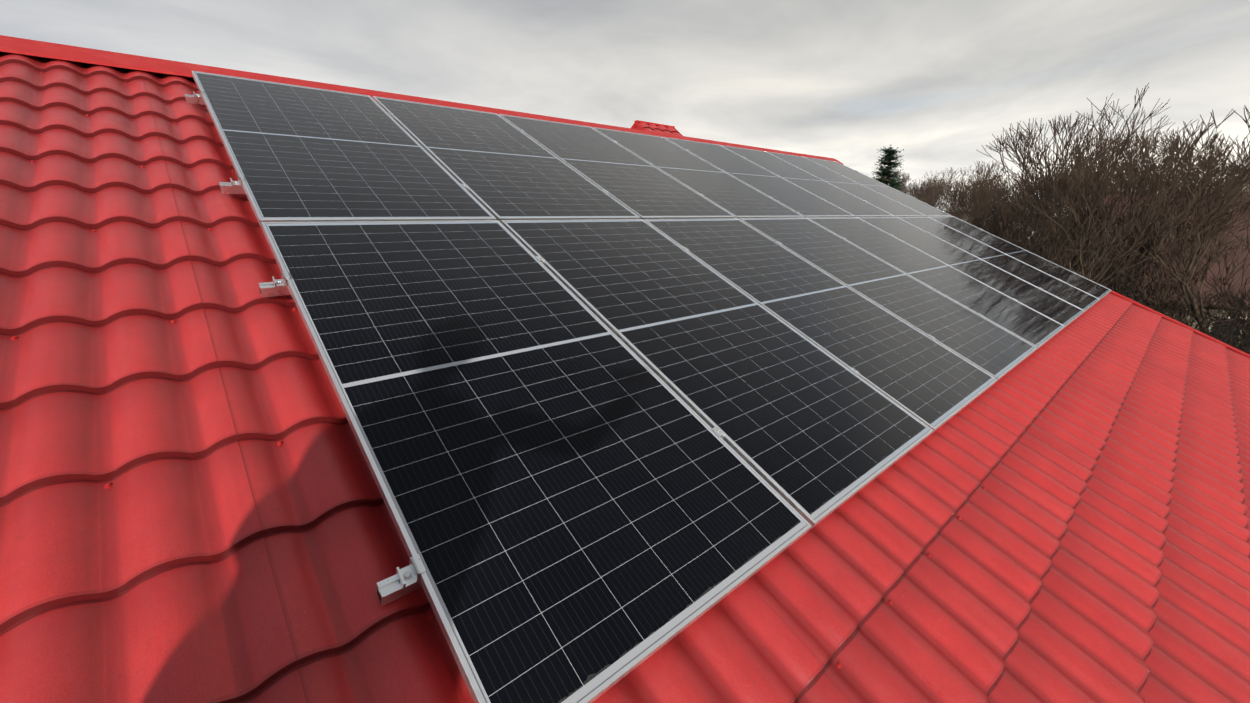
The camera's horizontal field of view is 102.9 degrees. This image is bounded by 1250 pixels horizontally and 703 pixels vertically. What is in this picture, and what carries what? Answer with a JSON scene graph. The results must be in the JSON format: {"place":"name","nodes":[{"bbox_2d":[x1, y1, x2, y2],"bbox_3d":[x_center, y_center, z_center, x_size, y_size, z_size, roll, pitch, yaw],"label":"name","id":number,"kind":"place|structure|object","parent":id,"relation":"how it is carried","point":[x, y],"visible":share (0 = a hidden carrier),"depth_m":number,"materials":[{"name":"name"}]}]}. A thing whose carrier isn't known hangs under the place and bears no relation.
{"place":"outdoors","nodes":[
{"label":"outdoors","id":0,"kind":"place"},
{"bbox_2d":[0,0,1249,216],"label":"sky","id":1,"kind":"structure","parent":0,"point":[845,81],"materials":[{"name":"grey"}]},
{"bbox_2d":[639,122,680,135],"bbox_3d":[0.583,-3.372,7.649,0.800,0.038,0.393,-13,58,-40],"label":"chimney cap","id":2,"kind":"object","parent":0,"point":[659,129],"visible":0.65,"depth_m":7.65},
{"bbox_2d":[872,145,906,190],"bbox_3d":[10.517,-4.148,20.648,3.957,8.228,4.094,-13,20,-40],"label":"spruce","id":3,"kind":"object","parent":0,"point":[889,157],"depth_m":19.66,"materials":[{"name":"green plant"}]},
{"label":"ground","id":4,"kind":"structure","parent":0,"visible":0},
{"bbox_2d":[877,168,912,196],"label":"bare tree","id":5,"kind":"object","parent":4,"relation":"on","point":[905,181],"visible":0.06,"depth_m":52.80,"materials":[{"name":"brown plant"}]},
{"bbox_2d":[898,177,941,201],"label":"bare tree","id":6,"kind":"object","parent":4,"relation":"on","point":[915,187],"visible":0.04,"depth_m":79.45,"materials":[{"name":"brown plant"}]},
{"bbox_2d":[896,177,952,205],"bbox_3d":[15.490,-6.174,29.279,7.446,7.866,4.039,-11,18,-34],"label":"bare tree","id":7,"kind":"object","parent":4,"relation":"on","point":[929,190],"visible":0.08,"depth_m":28.40,"materials":[{"name":"brown plant"}]},
{"bbox_2d":[908,171,1011,216],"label":"bare tree","id":8,"kind":"object","parent":4,"relation":"on","point":[942,182],"visible":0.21,"depth_m":45.45,"materials":[{"name":"brown plant"}]},
{"bbox_2d":[917,167,1021,226],"bbox_3d":[17.808,-5.423,25.812,4.931,8.135,5.055,-5,16,-17],"label":"bare tree","id":9,"kind":"object","parent":4,"relation":"on","point":[954,198],"visible":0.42,"depth_m":24.84,"materials":[{"name":"brown plant"}]},
{"bbox_2d":[912,161,1067,219],"bbox_3d":[22.822,-7.717,32.408,8.456,9.258,7.442,-3,15,-9],"label":"bare tree","id":10,"kind":"object","parent":4,"relation":"on","point":[975,175],"visible":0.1,"depth_m":32.85,"materials":[{"name":"brown plant"}]},
{"bbox_2d":[950,193,1055,260],"bbox_3d":[10.538,-1.414,14.503,3.231,6.293,5.957,-1,15,-3],"label":"bare tree","id":11,"kind":"object","parent":4,"relation":"on","point":[987,228],"visible":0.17,"depth_m":14.44,"materials":[{"name":"brown plant"}]},
{"bbox_2d":[969,197,1058,254],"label":"neighbour house","id":12,"kind":"structure","parent":4,"relation":"on","point":[1009,225],"depth_m":25.58,"materials":[{"name":"paint"}]},
{"bbox_2d":[994,172,1034,202],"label":"bare tree","id":13,"kind":"object","parent":4,"relation":"on","point":[1010,184],"visible":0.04,"depth_m":51.54,"materials":[{"name":"brown plant"}]},
{"bbox_2d":[984,216,1084,267],"bbox_3d":[12.290,-1.684,16.409,3.584,5.768,3.497,9,18,31],"label":"bare tree","id":14,"kind":"object","parent":4,"relation":"on","point":[1032,241],"visible":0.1,"depth_m":15.18,"materials":[{"name":"brown plant"}]},
{"bbox_2d":[953,83,1248,292],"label":"bare tree","id":15,"kind":"object","parent":4,"relation":"on","point":[1027,137],"visible":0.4,"depth_m":13.09,"materials":[{"name":"brown plant"}]},
{"bbox_2d":[984,130,1235,268],"bbox_3d":[20.552,-4.738,21.995,8.104,8.872,7.132,1,15,4],"label":"bare tree","id":16,"kind":"object","parent":4,"relation":"on","point":[1098,184],"visible":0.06,"depth_m":20.13,"materials":[{"name":"brown plant"}]},
{"bbox_2d":[981,109,1249,285],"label":"bare tree","id":17,"kind":"object","parent":4,"relation":"on","point":[1064,181],"visible":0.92,"depth_m":10.16,"materials":[{"name":"brown plant"}]},
{"bbox_2d":[1035,105,1249,346],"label":"bare tree","id":18,"kind":"object","parent":4,"relation":"on","point":[1187,277],"visible":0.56,"depth_m":11.20,"materials":[{"name":"brown plant"}]},
{"bbox_2d":[1055,175,1249,349],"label":"bare tree","id":19,"kind":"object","parent":4,"relation":"on","point":[1215,270],"depth_m":15.73,"materials":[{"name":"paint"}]},
{"bbox_2d":[1057,134,1249,323],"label":"bare tree","id":20,"kind":"object","parent":4,"relation":"on","point":[1202,267],"visible":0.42,"depth_m":12.79,"materials":[{"name":"brown plant"}]},
{"bbox_2d":[1116,280,1249,349],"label":"shrub","id":21,"kind":"object","parent":4,"relation":"on","point":[1169,302],"visible":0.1,"depth_m":12.40,"materials":[{"name":"brown plant"}]},
{"bbox_2d":[1130,285,1249,353],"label":"shrub","id":22,"kind":"object","parent":4,"relation":"on","point":[1233,325],"visible":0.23,"depth_m":9.65,"materials":[{"name":"brown plant"}]},
{"bbox_2d":[1205,303,1249,321],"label":"bare tree","id":23,"kind":"object","parent":4,"relation":"on","point":[1232,319],"visible":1,"depth_m":8.85,"materials":[{"name":"plant"}]},
{"bbox_2d":[1211,161,1249,184],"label":"bare tree","id":24,"kind":"object","parent":4,"relation":"on","point":[1233,170],"visible":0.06,"depth_m":27.89,"materials":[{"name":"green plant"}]},
{"bbox_2d":[1220,151,1248,172],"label":"bare tree","id":25,"kind":"object","parent":4,"relation":"on","point":[1233,159],"visible":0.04,"depth_m":35.33,"materials":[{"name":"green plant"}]},
{"bbox_2d":[1235,339,1249,353],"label":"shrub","id":26,"kind":"object","parent":4,"relation":"on","point":[1246,349],"depth_m":9.00,"materials":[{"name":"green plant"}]},
{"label":"house walls","id":27,"kind":"object","parent":4,"relation":"on","visible":0},
{"bbox_2d":[0,52,1249,702],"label":"roof slope","id":28,"kind":"structure","parent":27,"relation":"on","point":[214,544],"depth_m":1.66,"materials":[{"name":"red metal"}]},
{"bbox_2d":[0,35,843,164],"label":"roof ridge cap","id":29,"kind":"object","parent":28,"relation":"on","point":[41,49],"visible":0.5,"depth_m":3.68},
{"bbox_2d":[372,96,639,222],"bbox_3d":[-1.001,-1.536,3.910,1.134,0.047,2.278,-13,46,-40],"label":"solar panel","id":30,"kind":"object","parent":28,"relation":"on","point":[500,167],"visible":0.92,"depth_m":3.73,"materials":[{"name":"black"}]},
{"bbox_2d":[11,72,1165,702],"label":"roofing screws","id":31,"kind":"object","parent":28,"relation":"on","point":[431,616],"visible":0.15,"depth_m":1.66,"materials":[{"name":"red metal"}]},
{"bbox_2d":[499,114,735,219],"bbox_3d":[-0.137,-1.739,4.645,1.134,0.048,2.278,-13,46,-40],"label":"solar panel","id":32,"kind":"object","parent":28,"relation":"on","point":[641,188],"visible":0.81,"depth_m":4.49,"materials":[{"name":"black"}]},
{"bbox_2d":[184,89,1076,605],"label":"mounting rails and clamps","id":33,"kind":"object","parent":28,"relation":"on","point":[404,581],"visible":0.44,"depth_m":1.90,"materials":[{"name":"silver metal"}]},
{"bbox_2d":[192,71,495,226],"bbox_3d":[-1.865,-1.332,3.172,1.134,0.047,2.278,-13,45,-40],"label":"solar panel","id":34,"kind":"object","parent":33,"relation":"on","point":[296,153],"visible":0.92,"depth_m":2.95,"materials":[{"name":"black"}]},
{"bbox_2d":[261,220,811,702],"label":"solar panel","id":35,"kind":"object","parent":33,"relation":"on","point":[583,504],"visible":0.98,"depth_m":1.59,"materials":[{"name":"black"}]},
{"bbox_2d":[592,127,803,218],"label":"solar panel","id":36,"kind":"object","parent":33,"relation":"on","point":[734,196],"visible":0.88,"depth_m":5.25,"materials":[{"name":"black"}]},
{"bbox_2d":[501,219,933,529],"bbox_3d":[0.378,-0.175,2.671,1.134,0.047,2.278,-13,45,-40],"label":"solar panel","id":37,"kind":"object","parent":33,"relation":"on","point":[814,435],"visible":0.94,"depth_m":2.42,"materials":[{"name":"black"}]},
{"bbox_2d":[721,145,893,216],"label":"solar panel","id":38,"kind":"object","parent":33,"relation":"on","point":[855,206],"visible":0.83,"depth_m":6.76,"materials":[{"name":"black"}]},
{"bbox_2d":[768,152,925,216],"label":"solar panel","id":39,"kind":"object","parent":33,"relation":"on","point":[876,199],"visible":0.85,"depth_m":7.51,"materials":[{"name":"black"}]},
{"bbox_2d":[805,157,951,216],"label":"solar panel","id":40,"kind":"object","parent":33,"relation":"on","point":[921,207],"visible":0.81,"depth_m":8.26,"materials":[{"name":"black"}]},
{"bbox_2d":[739,217,1037,381],"bbox_3d":[2.104,-0.583,4.148,1.134,0.047,2.278,-13,46,-40],"label":"solar panel","id":41,"kind":"object","parent":33,"relation":"on","point":[986,345],"visible":0.94,"depth_m":3.98,"materials":[{"name":"black"}]},
{"bbox_2d":[858,217,1084,326],"bbox_3d":[3.833,-0.990,5.622,1.134,0.049,2.278,-13,46,-40],"label":"solar panel","id":42,"kind":"object","parent":33,"relation":"on","point":[1050,306],"visible":0.88,"depth_m":5.51,"materials":[{"name":"black"}]},
{"bbox_2d":[928,216,1111,300],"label":"solar panel","id":43,"kind":"object","parent":33,"relation":"on","point":[1086,285],"visible":0.92,"depth_m":7.01,"materials":[{"name":"black"}]},
{"bbox_2d":[664,137,854,217],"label":"solar panel","id":44,"kind":"object","parent":28,"relation":"on","point":[795,198],"visible":0.94,"depth_m":6.00,"materials":[{"name":"black"}]},
{"bbox_2d":[644,218,997,433],"bbox_3d":[1.240,-0.377,3.408,1.134,0.048,2.278,-13,46,-40],"label":"solar panel","id":45,"kind":"object","parent":28,"relation":"on","point":[931,383],"visible":0.9,"depth_m":3.21,"materials":[{"name":"black"}]},
{"bbox_2d":[807,217,1064,348],"bbox_3d":[2.968,-0.787,4.883,1.134,0.048,2.278,-13,45,-40],"label":"solar panel","id":46,"kind":"object","parent":28,"relation":"on","point":[1038,330],"visible":0.94,"depth_m":4.74,"materials":[{"name":"black"}]},
{"bbox_2d":[898,217,1099,311],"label":"solar panel","id":47,"kind":"object","parent":28,"relation":"on","point":[1070,294],"visible":0.85,"depth_m":6.25,"materials":[{"name":"black"}]},
{"bbox_2d":[1111,291,1249,357],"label":"verge trim","id":48,"kind":"structure","parent":28,"relation":"on","point":[1185,326],"depth_m":6.78,"materials":[{"name":"red metal"}]},
{"bbox_3d":[0.476,-2.733,7.950,0.600,1.120,0.480,-13,20,-40],"label":"chimney stack","id":49,"kind":"object","parent":27,"relation":"on","visible":0},
{"bbox_2d":[631,120,682,135],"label":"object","id":50,"kind":"object","parent":49,"relation":"on","point":[636,125],"visible":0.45,"depth_m":7.54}
]}

